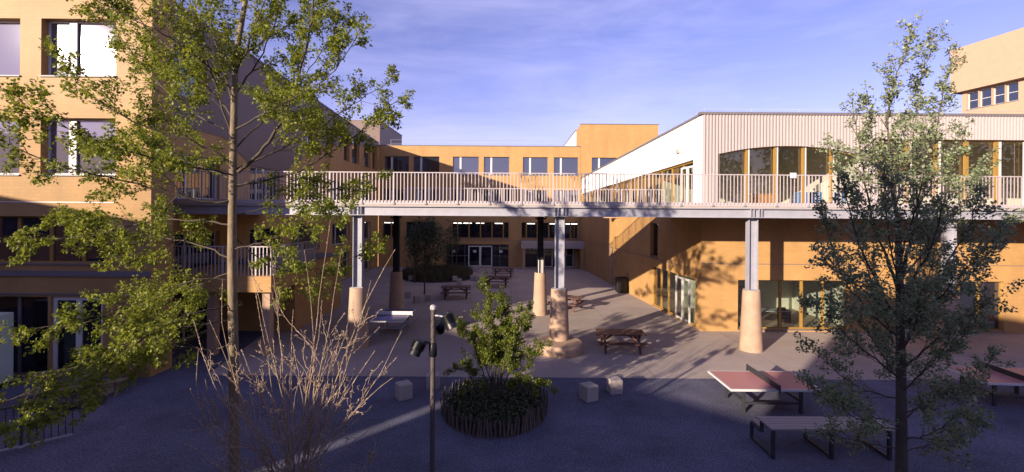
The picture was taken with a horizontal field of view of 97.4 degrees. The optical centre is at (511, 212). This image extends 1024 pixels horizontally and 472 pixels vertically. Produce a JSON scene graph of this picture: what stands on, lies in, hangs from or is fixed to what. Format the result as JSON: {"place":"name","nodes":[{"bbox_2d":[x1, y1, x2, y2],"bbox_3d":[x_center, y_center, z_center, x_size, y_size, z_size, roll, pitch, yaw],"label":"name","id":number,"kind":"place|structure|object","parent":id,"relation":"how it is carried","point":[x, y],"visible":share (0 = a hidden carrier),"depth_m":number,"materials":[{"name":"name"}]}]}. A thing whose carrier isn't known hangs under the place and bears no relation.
{"place":"outdoors","nodes":[
{"label":"outdoors","id":0,"kind":"place"},
{"bbox_2d":[0,312,13,387],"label":"door","id":1,"kind":"structure","parent":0,"point":[6,359],"depth_m":14.39,"materials":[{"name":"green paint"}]},
{"bbox_2d":[59,391,106,404],"bbox_3d":[-12.584,5.451,13.192,1.321,0.320,0.335,0,0,7],"label":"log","id":2,"kind":"object","parent":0,"point":[104,399],"visible":0.15,"depth_m":13.13,"materials":[{"name":"green wood"}]},
{"bbox_2d":[348,120,401,162],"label":"plant room","id":3,"kind":"object","parent":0,"point":[389,135],"visible":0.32,"depth_m":50.68,"materials":[{"name":"grey metal"}]},
{"bbox_2d":[401,263,473,280],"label":"grass","id":4,"kind":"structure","parent":0,"point":[438,272],"depth_m":37.56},
{"bbox_2d":[0,331,1023,471],"bbox_3d":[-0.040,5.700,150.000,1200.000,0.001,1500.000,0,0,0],"label":"ground","id":5,"kind":"structure","parent":0,"point":[668,425],"depth_m":11.62,"materials":[{"name":"asphalt"}]},
{"bbox_2d":[0,395,73,451],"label":"yard fence","id":6,"kind":"object","parent":5,"relation":"on","point":[21,445],"visible":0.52,"depth_m":10.72,"materials":[{"name":"metal"}]},
{"bbox_2d":[22,398,83,410],"bbox_3d":[-13.047,5.448,12.784,1.518,0.320,0.335,0,0,-6],"label":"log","id":7,"kind":"object","parent":5,"relation":"on","point":[79,405],"visible":0.31,"depth_m":12.73,"materials":[{"name":"green wood"}]},
{"bbox_2d":[20,363,135,397],"bbox_3d":[-13.237,5.232,13.900,2.300,0.769,1.700,0,0,-33],"label":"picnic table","id":8,"kind":"object","parent":5,"relation":"on","point":[120,379],"visible":0.22,"depth_m":13.60,"materials":[{"name":"brown wood"}]},
{"bbox_2d":[0,0,174,376],"bbox_3d":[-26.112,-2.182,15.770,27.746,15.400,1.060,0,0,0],"label":"school building","id":9,"kind":"structure","parent":5,"relation":"on","point":[41,286],"depth_m":15.30,"materials":[{"name":"paint"}]},
{"bbox_2d":[0,119,19,175],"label":"window","id":10,"kind":"structure","parent":9,"relation":"in","point":[15,171],"depth_m":15.58,"materials":[{"name":"glass"}]},
{"bbox_2d":[0,21,20,76],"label":"window","id":11,"kind":"structure","parent":9,"relation":"in","point":[9,30],"depth_m":15.58,"materials":[{"name":"glass"}]},
{"bbox_2d":[0,296,47,373],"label":"window","id":12,"kind":"structure","parent":9,"relation":"in","point":[30,312],"depth_m":15.50,"materials":[{"name":"grey glass"}]},
{"bbox_2d":[0,216,106,264],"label":"window","id":13,"kind":"structure","parent":9,"relation":"in","point":[9,225],"depth_m":15.55,"materials":[{"name":"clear glass"}]},
{"bbox_2d":[39,21,116,76],"bbox_3d":[-14.734,-5.588,15.430,2.610,1.990,0.360,0,0,0],"label":"window","id":14,"kind":"structure","parent":9,"relation":"in","point":[89,39],"depth_m":15.58,"materials":[{"name":"glass"}]},
{"bbox_2d":[53,297,102,368],"bbox_3d":[-14.803,4.227,15.413,1.768,2.700,0.075,0,0,0],"label":"door","id":15,"kind":"structure","parent":9,"relation":"in","point":[60,354],"depth_m":15.42,"materials":[{"name":"white paint"}]},
{"bbox_2d":[48,119,115,176],"bbox_3d":[-14.758,-2.213,15.430,2.610,1.980,0.360,0,0,0],"label":"window","id":16,"kind":"structure","parent":9,"relation":"in","point":[93,126],"depth_m":15.58,"materials":[{"name":"glass"}]},
{"bbox_2d":[90,379,113,394],"bbox_3d":[-12.622,5.402,13.838,0.440,0.420,0.400,0,0,0],"label":"stone block","id":17,"kind":"object","parent":5,"relation":"on","point":[110,390],"depth_m":13.87,"materials":[{"name":"stone"}]},
{"bbox_2d":[0,0,415,471],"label":"oak tree","id":18,"kind":"object","parent":5,"relation":"on","point":[100,362],"visible":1,"depth_m":8.21,"materials":[{"name":"green plant"}]},
{"bbox_2d":[172,2,378,345],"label":"school wing","id":19,"kind":"structure","parent":5,"relation":"on","point":[355,157],"depth_m":24.27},
{"bbox_2d":[174,47,202,103],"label":"window","id":20,"kind":"structure","parent":19,"relation":"in","point":[174,47],"depth_m":19.57,"materials":[{"name":"glass"}]},
{"bbox_2d":[174,292,206,345],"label":"window","id":21,"kind":"structure","parent":19,"relation":"in","point":[203,328],"depth_m":19.97,"materials":[{"name":"glass"}]},
{"bbox_2d":[175,153,215,198],"bbox_3d":[-14.129,-1.524,20.170,0.349,1.950,2.920,0,0,0],"label":"window","id":22,"kind":"structure","parent":19,"relation":"in","point":[207,173],"depth_m":20.41,"materials":[{"name":"glass"}]},
{"bbox_2d":[175,231,215,270],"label":"window","id":23,"kind":"structure","parent":19,"relation":"in","point":[183,243],"depth_m":20.24,"materials":[{"name":"glass"}]},
{"bbox_2d":[250,166,275,199],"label":"window","id":24,"kind":"structure","parent":19,"relation":"in","point":[251,168],"depth_m":25.45,"materials":[{"name":"glass"}]},
{"bbox_2d":[250,228,275,256],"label":"window","id":25,"kind":"structure","parent":19,"relation":"in","point":[266,230],"depth_m":25.60,"materials":[{"name":"glass"}]},
{"bbox_2d":[293,174,316,199],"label":"window","id":26,"kind":"structure","parent":19,"relation":"in","point":[293,174],"depth_m":30.64,"materials":[{"name":"glass"}]},
{"bbox_2d":[292,225,320,251],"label":"window","id":27,"kind":"structure","parent":19,"relation":"in","point":[307,237],"depth_m":30.97,"materials":[{"name":"glass"}]},
{"bbox_2d":[334,181,346,199],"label":"window","id":28,"kind":"structure","parent":19,"relation":"in","point":[338,183],"depth_m":36.51,"materials":[{"name":"glass"}]},
{"bbox_2d":[332,223,348,245],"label":"window","id":29,"kind":"structure","parent":19,"relation":"in","point":[336,240],"depth_m":36.61,"materials":[{"name":"glass"}]},
{"bbox_2d":[341,252,349,280],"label":"window","id":30,"kind":"structure","parent":19,"relation":"in","point":[344,262],"depth_m":38.10,"materials":[{"name":"glass"}]},
{"bbox_2d":[352,140,359,164],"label":"window","id":31,"kind":"structure","parent":19,"relation":"in","point":[354,147],"depth_m":40.30,"materials":[{"name":"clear glass"}]},
{"bbox_2d":[364,145,369,167],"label":"window","id":32,"kind":"structure","parent":19,"relation":"in","point":[365,153],"depth_m":43.27,"materials":[{"name":"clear glass"}]},
{"bbox_2d":[364,222,369,240],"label":"window","id":33,"kind":"structure","parent":19,"relation":"in","point":[366,224],"depth_m":43.70,"materials":[{"name":"glass"}]},
{"bbox_2d":[182,220,401,471],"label":"bare shrub","id":34,"kind":"object","parent":5,"relation":"on","point":[288,461],"visible":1,"depth_m":7.09,"materials":[{"name":"plant"}]},
{"bbox_2d":[395,380,412,400],"bbox_3d":[-3.309,5.445,13.764,0.422,0.464,0.422,0,0,-32],"label":"concrete cube","id":35,"kind":"object","parent":5,"relation":"on","point":[403,390],"visible":1,"depth_m":13.62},
{"bbox_2d":[426,372,439,389],"bbox_3d":[-2.558,5.462,14.586,0.400,0.440,0.400,0,0,-6],"label":"concrete cube","id":36,"kind":"object","parent":5,"relation":"on","point":[437,379],"visible":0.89,"depth_m":14.40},
{"bbox_2d":[409,304,457,471],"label":"lamp post","id":37,"kind":"object","parent":5,"relation":"on","point":[448,320],"visible":1,"depth_m":8.01,"materials":[{"name":"metal"}]},
{"bbox_2d":[440,376,548,438],"bbox_3d":[-0.503,5.418,12.805,3.110,0.558,3.147,0,0,0],"label":"paling fence","id":38,"kind":"object","parent":5,"relation":"on","point":[529,417],"visible":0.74,"depth_m":11.67,"materials":[{"name":"wood"}]},
{"bbox_2d":[446,391,543,435],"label":"planting soil","id":39,"kind":"structure","parent":5,"relation":"on","point":[477,399],"depth_m":12.23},
{"bbox_2d":[444,376,544,430],"bbox_3d":[-0.506,5.395,12.854,2.924,0.536,2.924,0,0,0],"label":"ground cover","id":40,"kind":"object","parent":39,"relation":"on","point":[521,408],"visible":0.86,"depth_m":12.54,"materials":[{"name":"plant"}]},
{"bbox_2d":[442,270,558,402],"bbox_3d":[-0.340,3.579,12.932,3.304,3.868,2.109,0,0,0],"label":"leafy shrub","id":41,"kind":"object","parent":39,"relation":"on","point":[489,347],"visible":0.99,"depth_m":12.67,"materials":[{"name":"green plant"}]},
{"bbox_2d":[579,381,597,402],"bbox_3d":[2.347,5.485,13.749,0.421,0.463,0.421,0,0,-29],"label":"concrete cube","id":42,"kind":"object","parent":5,"relation":"on","point":[588,391],"visible":1,"depth_m":13.61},
{"bbox_2d":[606,376,622,394],"bbox_3d":[3.262,5.502,14.311,0.401,0.442,0.401,0,0,-9],"label":"concrete cube","id":43,"kind":"object","parent":5,"relation":"on","point":[614,385],"visible":1,"depth_m":14.13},
{"bbox_2d":[576,124,658,240],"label":"tower block","id":44,"kind":"structure","parent":5,"relation":"on","point":[600,145],"depth_m":46.60,"materials":[{"name":"paint"}]},
{"bbox_2d":[592,158,615,170],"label":"window","id":45,"kind":"structure","parent":44,"relation":"in","point":[597,163],"depth_m":46.82,"materials":[{"name":"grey glass"}]},
{"bbox_2d":[708,364,820,413],"bbox_3d":[7.463,5.287,13.420,2.604,0.930,1.780,0,0,0],"label":"table tennis","id":46,"kind":"object","parent":5,"relation":"on","point":[750,379],"visible":0.98,"depth_m":13.18,"materials":[{"name":"red paint"}]},
{"bbox_2d":[750,416,894,459],"bbox_3d":[7.498,5.378,10.930,3.030,0.750,1.100,0,0,0],"label":"slatted table","id":47,"kind":"object","parent":5,"relation":"on","point":[773,424],"visible":0.64,"depth_m":10.69,"materials":[{"name":"metal"}]},
{"bbox_2d":[793,10,1023,471],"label":"poplar tree","id":48,"kind":"object","parent":5,"relation":"on","point":[917,317],"visible":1,"depth_m":8.20,"materials":[{"name":"green plant"}]},
{"bbox_2d":[941,360,1023,405],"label":"table tennis","id":49,"kind":"object","parent":5,"relation":"on","point":[1004,376],"visible":0.6,"depth_m":13.83,"materials":[{"name":"red paint"}]},
{"bbox_2d":[176,0,1023,145],"label":"sky","id":50,"kind":"structure","parent":0,"point":[525,72],"materials":[{"name":"blue"}]},
{"bbox_2d":[208,266,1023,379],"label":"pavement","id":51,"kind":"structure","parent":0,"point":[676,348],"depth_m":19.60,"materials":[{"name":"concrete"}]},
{"bbox_2d":[173,240,315,355],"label":"terrace","id":52,"kind":"structure","parent":51,"relation":"on","point":[264,278],"depth_m":17.60,"materials":[{"name":"brick"}]},
{"bbox_2d":[216,252,340,330],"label":"wall","id":53,"kind":"structure","parent":51,"relation":"on","point":[249,318],"depth_m":21.46,"materials":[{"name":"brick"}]},
{"bbox_2d":[370,309,414,334],"bbox_3d":[-5.656,5.196,21.550,1.780,0.930,2.604,0,0,0],"label":"table tennis","id":54,"kind":"object","parent":51,"relation":"on","point":[399,316],"visible":0.95,"depth_m":21.18,"materials":[{"name":"white paint"}]},
{"bbox_2d":[401,225,424,282],"bbox_3d":[-7.818,3.292,36.064,2.136,4.710,2.041,0,0,0],"label":"courtyard tree","id":55,"kind":"object","parent":51,"relation":"on","point":[406,245],"visible":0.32,"depth_m":35.88,"materials":[{"name":"green plant"}]},
{"bbox_2d":[413,295,420,302],"bbox_3d":[-5.943,5.439,28.158,0.400,0.440,0.400,0,0,-29],"label":"concrete cube","id":56,"kind":"object","parent":51,"relation":"on","point":[416,298],"visible":1,"depth_m":28.00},
{"bbox_2d":[405,216,447,293],"bbox_3d":[-5.909,2.857,31.038,3.012,5.604,2.953,0,0,0],"label":"courtyard tree","id":57,"kind":"object","parent":51,"relation":"on","point":[432,239],"visible":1,"depth_m":30.77,"materials":[{"name":"green plant"}]},
{"bbox_2d":[403,277,469,282],"bbox_3d":[-6.439,5.565,39.151,6.200,0.180,6.166,0,0,0],"label":"planting bed","id":58,"kind":"object","parent":51,"relation":"on","point":[438,281],"visible":0.14,"depth_m":36.46,"materials":[{"name":"soil"}]},
{"bbox_2d":[436,219,458,269],"bbox_3d":[-5.609,3.107,38.900,2.099,5.114,2.066,0,0,0],"label":"courtyard tree","id":59,"kind":"object","parent":58,"relation":"on","point":[448,249],"visible":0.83,"depth_m":38.86,"materials":[{"name":"green plant"}]},
{"bbox_2d":[450,224,461,267],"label":"courtyard tree","id":60,"kind":"object","parent":58,"relation":"on","point":[456,244],"visible":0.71,"depth_m":41.02,"materials":[{"name":"green plant"}]},
{"bbox_2d":[440,285,470,299],"bbox_3d":[-3.714,5.299,29.864,1.950,0.769,1.700,0,0,-4],"label":"picnic table","id":61,"kind":"object","parent":51,"relation":"on","point":[460,287],"visible":1,"depth_m":29.54,"materials":[{"name":"brown wood"}]},
{"bbox_2d":[463,311,471,321],"bbox_3d":[-2.320,5.434,23.480,0.455,0.500,0.455,0,0,0],"label":"concrete cube","id":62,"kind":"object","parent":51,"relation":"on","point":[467,317],"visible":0.67,"depth_m":23.25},
{"bbox_2d":[378,145,580,267],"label":"school block","id":63,"kind":"structure","parent":51,"relation":"on","point":[490,241],"depth_m":46.60,"materials":[{"name":"paint"}]},
{"bbox_2d":[382,221,392,237],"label":"window","id":64,"kind":"structure","parent":63,"relation":"in","point":[387,227],"depth_m":46.80,"materials":[{"name":"black glass"}]},
{"bbox_2d":[385,189,403,200],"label":"window","id":65,"kind":"structure","parent":63,"relation":"in","point":[389,191],"depth_m":46.82,"materials":[{"name":"grey"}]},
{"bbox_2d":[384,156,408,174],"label":"window","id":66,"kind":"structure","parent":63,"relation":"in","point":[396,163],"depth_m":46.82,"materials":[{"name":"grey metal"}]},
{"bbox_2d":[406,222,435,236],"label":"window","id":67,"kind":"structure","parent":63,"relation":"in","point":[409,224],"depth_m":46.80,"materials":[{"name":"black glass"}]},
{"bbox_2d":[413,157,438,174],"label":"window","id":68,"kind":"structure","parent":63,"relation":"in","point":[421,164],"depth_m":46.82,"materials":[{"name":"grey glass"}]},
{"bbox_2d":[413,189,438,200],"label":"window","id":69,"kind":"structure","parent":63,"relation":"in","point":[437,192],"depth_m":46.82,"materials":[{"name":"grey glass"}]},
{"bbox_2d":[454,190,476,200],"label":"window","id":70,"kind":"structure","parent":63,"relation":"in","point":[462,191],"depth_m":46.82,"materials":[{"name":"grey glass"}]},
{"bbox_2d":[453,157,478,174],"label":"window","id":71,"kind":"structure","parent":63,"relation":"in","point":[460,164],"depth_m":46.82,"materials":[{"name":"blue glass"}]},
{"bbox_2d":[446,244,508,266],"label":"window","id":72,"kind":"structure","parent":63,"relation":"in","point":[498,259],"depth_m":46.80,"materials":[{"name":"glass"}]},
{"bbox_2d":[468,246,491,266],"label":"door","id":73,"kind":"structure","parent":63,"relation":"in","point":[482,257],"depth_m":46.70,"materials":[{"name":"white paint"}]},
{"bbox_2d":[452,222,508,238],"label":"window","id":74,"kind":"structure","parent":63,"relation":"in","point":[488,230],"depth_m":46.80,"materials":[{"name":"black glass"}]},
{"bbox_2d":[395,140,573,145],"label":"roof guardrail","id":75,"kind":"object","parent":63,"relation":"on","point":[484,142],"visible":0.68,"depth_m":48.09,"materials":[{"name":"metal"}]},
{"bbox_2d":[484,157,508,174],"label":"window","id":76,"kind":"structure","parent":63,"relation":"in","point":[491,164],"depth_m":46.82,"materials":[{"name":"blue glass"}]},
{"bbox_2d":[484,190,508,200],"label":"window","id":77,"kind":"structure","parent":63,"relation":"in","point":[494,191],"depth_m":46.82,"materials":[{"name":"grey glass"}]},
{"bbox_2d":[522,157,547,175],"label":"window","id":78,"kind":"structure","parent":63,"relation":"in","point":[530,164],"depth_m":46.82,"materials":[{"name":"blue glass"}]},
{"bbox_2d":[523,190,547,201],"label":"window","id":79,"kind":"structure","parent":63,"relation":"in","point":[533,191],"depth_m":46.82,"materials":[{"name":"grey glass"}]},
{"bbox_2d":[544,249,552,266],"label":"door","id":80,"kind":"structure","parent":63,"relation":"in","point":[548,253],"depth_m":46.73,"materials":[{"name":"white paint"}]},
{"bbox_2d":[521,222,577,238],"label":"window","id":81,"kind":"structure","parent":63,"relation":"in","point":[528,231],"depth_m":46.80,"materials":[{"name":"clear glass"}]},
{"bbox_2d":[525,248,574,266],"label":"window","id":82,"kind":"structure","parent":63,"relation":"in","point":[530,253],"depth_m":46.80,"materials":[{"name":"black glass"}]},
{"bbox_2d":[554,190,577,201],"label":"window","id":83,"kind":"structure","parent":63,"relation":"in","point":[554,190],"depth_m":46.82,"materials":[{"name":"grey glass"}]},
{"bbox_2d":[554,158,578,175],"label":"window","id":84,"kind":"structure","parent":63,"relation":"in","point":[561,165],"depth_m":46.82,"materials":[{"name":"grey glass"}]},
{"bbox_2d":[563,130,575,145],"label":"wall","id":85,"kind":"structure","parent":63,"relation":"on","point":[571,139],"depth_m":52.50,"materials":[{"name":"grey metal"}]},
{"bbox_2d":[565,249,573,266],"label":"door","id":86,"kind":"structure","parent":63,"relation":"in","point":[569,253],"depth_m":46.73,"materials":[{"name":"white paint"}]},
{"bbox_2d":[485,275,509,287],"bbox_3d":[-1.151,5.317,34.614,1.900,0.769,1.700,0,0,2],"label":"picnic table","id":87,"kind":"object","parent":51,"relation":"on","point":[490,277],"visible":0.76,"depth_m":34.51,"materials":[{"name":"brown wood"}]},
{"bbox_2d":[492,268,513,277],"bbox_3d":[-0.786,5.319,39.424,1.900,0.769,1.700,0,0,0],"label":"picnic table","id":88,"kind":"object","parent":51,"relation":"on","point":[506,269],"visible":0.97,"depth_m":38.98,"materials":[{"name":"brown wood"}]},
{"bbox_2d":[521,241,583,269],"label":"entrance porch","id":89,"kind":"object","parent":51,"relation":"on","point":[579,245],"visible":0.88,"depth_m":44.90,"materials":[{"name":"concrete"}]},
{"bbox_2d":[547,295,586,312],"bbox_3d":[3.213,5.347,26.600,1.950,0.769,1.700,0,0,32],"label":"picnic table","id":90,"kind":"object","parent":51,"relation":"on","point":[574,299],"visible":0.56,"depth_m":26.23,"materials":[{"name":"brown wood"}]},
{"bbox_2d":[173,170,1023,358],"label":"footbridge","id":91,"kind":"object","parent":51,"relation":"on","point":[565,344],"visible":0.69,"depth_m":18.51,"materials":[{"name":"metal"}]},
{"bbox_2d":[615,277,627,292],"bbox_3d":[7.843,5.205,32.270,0.820,1.100,0.660,0,0,0],"label":"litter bin","id":92,"kind":"object","parent":51,"relation":"on","point":[621,284],"visible":1,"depth_m":31.97,"materials":[{"name":"metal"}]},
{"bbox_2d":[594,328,648,354],"bbox_3d":[4.513,5.356,18.750,1.950,0.769,1.700,0,0,3],"label":"picnic table","id":93,"kind":"object","parent":51,"relation":"on","point":[606,334],"visible":1,"depth_m":18.45,"materials":[{"name":"brown wood"}]},
{"bbox_2d":[580,112,1023,332],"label":"canteen wing","id":94,"kind":"structure","parent":51,"relation":"on","point":[701,261],"depth_m":21.98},
{"bbox_2d":[583,161,692,201],"bbox_3d":[8.322,-1.457,34.509,0.100,2.390,23.705,0,0,-5],"label":"window","id":95,"kind":"structure","parent":94,"relation":"in","point":[687,163],"depth_m":28.23,"materials":[{"name":"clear glass"}]},
{"bbox_2d":[650,223,657,257],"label":"window","id":96,"kind":"structure","parent":94,"relation":"in","point":[655,225],"depth_m":27.87,"materials":[{"name":"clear glass"}]},
{"bbox_2d":[653,267,695,324],"bbox_3d":[9.071,4.533,25.191,0.075,2.380,5.613,0,0,-5],"label":"window","id":97,"kind":"structure","parent":94,"relation":"in","point":[661,299],"depth_m":26.16,"materials":[{"name":"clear glass"}]},
{"bbox_2d":[675,275,690,323],"bbox_3d":[9.060,4.588,23.914,0.075,2.250,1.611,0,0,-5],"label":"door","id":98,"kind":"structure","parent":94,"relation":"in","point":[682,278],"depth_m":23.83,"materials":[{"name":"white paint"}]},
{"bbox_2d":[681,165,692,201],"bbox_3d":[9.178,-1.321,23.519,0.070,2.130,1.446,0,0,-5],"label":"door","id":99,"kind":"structure","parent":94,"relation":"in","point":[687,168],"depth_m":23.56,"materials":[{"name":"white paint"}]},
{"bbox_2d":[747,194,772,202],"bbox_3d":[12.790,-0.566,23.225,1.200,0.770,0.550,0,0,0],"label":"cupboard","id":100,"kind":"object","parent":94,"relation":"on","point":[760,198],"visible":0.35,"depth_m":22.99,"materials":[{"name":"orange laminate"}]},
{"bbox_2d":[761,308,792,324],"bbox_3d":[13.493,5.404,23.250,1.600,0.740,0.700,0,0,0],"label":"desk","id":101,"kind":"object","parent":94,"relation":"in","point":[788,312],"visible":0.36,"depth_m":23.13,"materials":[{"name":"white paint"}]},
{"bbox_2d":[776,307,790,326],"bbox_3d":[13.735,5.311,22.765,0.480,0.930,0.430,0,0,0],"label":"chair","id":102,"kind":"object","parent":94,"relation":"in","point":[783,315],"visible":0.9,"depth_m":22.93,"materials":[{"name":"black paint"}]},
{"bbox_2d":[719,147,856,202],"bbox_3d":[13.462,-1.714,21.935,6.851,2.975,0.210,0,0,0],"label":"arched window","id":103,"kind":"structure","parent":94,"relation":"in","point":[746,159],"depth_m":21.86,"materials":[{"name":"brown wood"}]},
{"bbox_2d":[737,280,850,330],"bbox_3d":[13.642,4.510,21.900,5.462,2.430,0.300,0,0,0],"label":"window","id":104,"kind":"structure","parent":94,"relation":"in","point":[779,281],"depth_m":21.97,"materials":[{"name":"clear glass"}]},
{"bbox_2d":[795,192,806,202],"bbox_3d":[15.045,-0.605,23.392,0.560,0.880,0.415,0,0,0],"label":"cupboard","id":105,"kind":"object","parent":94,"relation":"on","point":[799,197],"visible":0.23,"depth_m":23.20,"materials":[{"name":"blue laminate"}]},
{"bbox_2d":[781,179,828,202],"bbox_3d":[16.122,-1.238,24.550,4.200,2.100,0.100,0,0,0],"label":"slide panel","id":106,"kind":"object","parent":94,"relation":"on","point":[817,189],"visible":0.09,"depth_m":24.50,"materials":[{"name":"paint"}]},
{"bbox_2d":[810,192,821,202],"bbox_3d":[15.697,-0.600,23.392,0.560,0.880,0.415,0,0,0],"label":"cupboard","id":107,"kind":"object","parent":94,"relation":"on","point":[814,197],"visible":0.27,"depth_m":23.20,"materials":[{"name":"blue laminate"}]},
{"bbox_2d":[651,109,1023,139],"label":"roof guardrail","id":108,"kind":"object","parent":94,"relation":"on","point":[791,109],"visible":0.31,"depth_m":22.89,"materials":[{"name":"metal"}]},
{"bbox_2d":[879,140,1023,204],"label":"window","id":109,"kind":"structure","parent":94,"relation":"in","point":[996,170],"depth_m":21.86,"materials":[{"name":"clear glass"}]},
{"bbox_2d":[956,281,1005,331],"bbox_3d":[22.374,4.571,21.900,3.015,2.430,0.300,0,0,0],"label":"window","id":110,"kind":"structure","parent":94,"relation":"in","point":[966,300],"depth_m":22.02,"materials":[{"name":"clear glass"}]},
{"bbox_2d":[950,27,1023,113],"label":"apartment block","id":111,"kind":"structure","parent":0,"point":[988,76],"depth_m":42.19,"materials":[{"name":"beige paint"}]},
{"bbox_2d":[968,91,977,109],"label":"window","id":112,"kind":"structure","parent":111,"relation":"in","point":[973,96],"depth_m":44.22,"materials":[{"name":"glass"}]},
{"bbox_2d":[979,88,990,107],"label":"window","id":113,"kind":"structure","parent":111,"relation":"in","point":[986,93],"depth_m":43.18,"materials":[{"name":"glass"}]},
{"bbox_2d":[991,85,1004,105],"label":"window","id":114,"kind":"structure","parent":111,"relation":"in","point":[999,91],"depth_m":42.17,"materials":[{"name":"glass"}]},
{"bbox_2d":[1005,82,1017,102],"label":"window","id":115,"kind":"structure","parent":111,"relation":"in","point":[1012,89],"depth_m":41.21,"materials":[{"name":"glass"}]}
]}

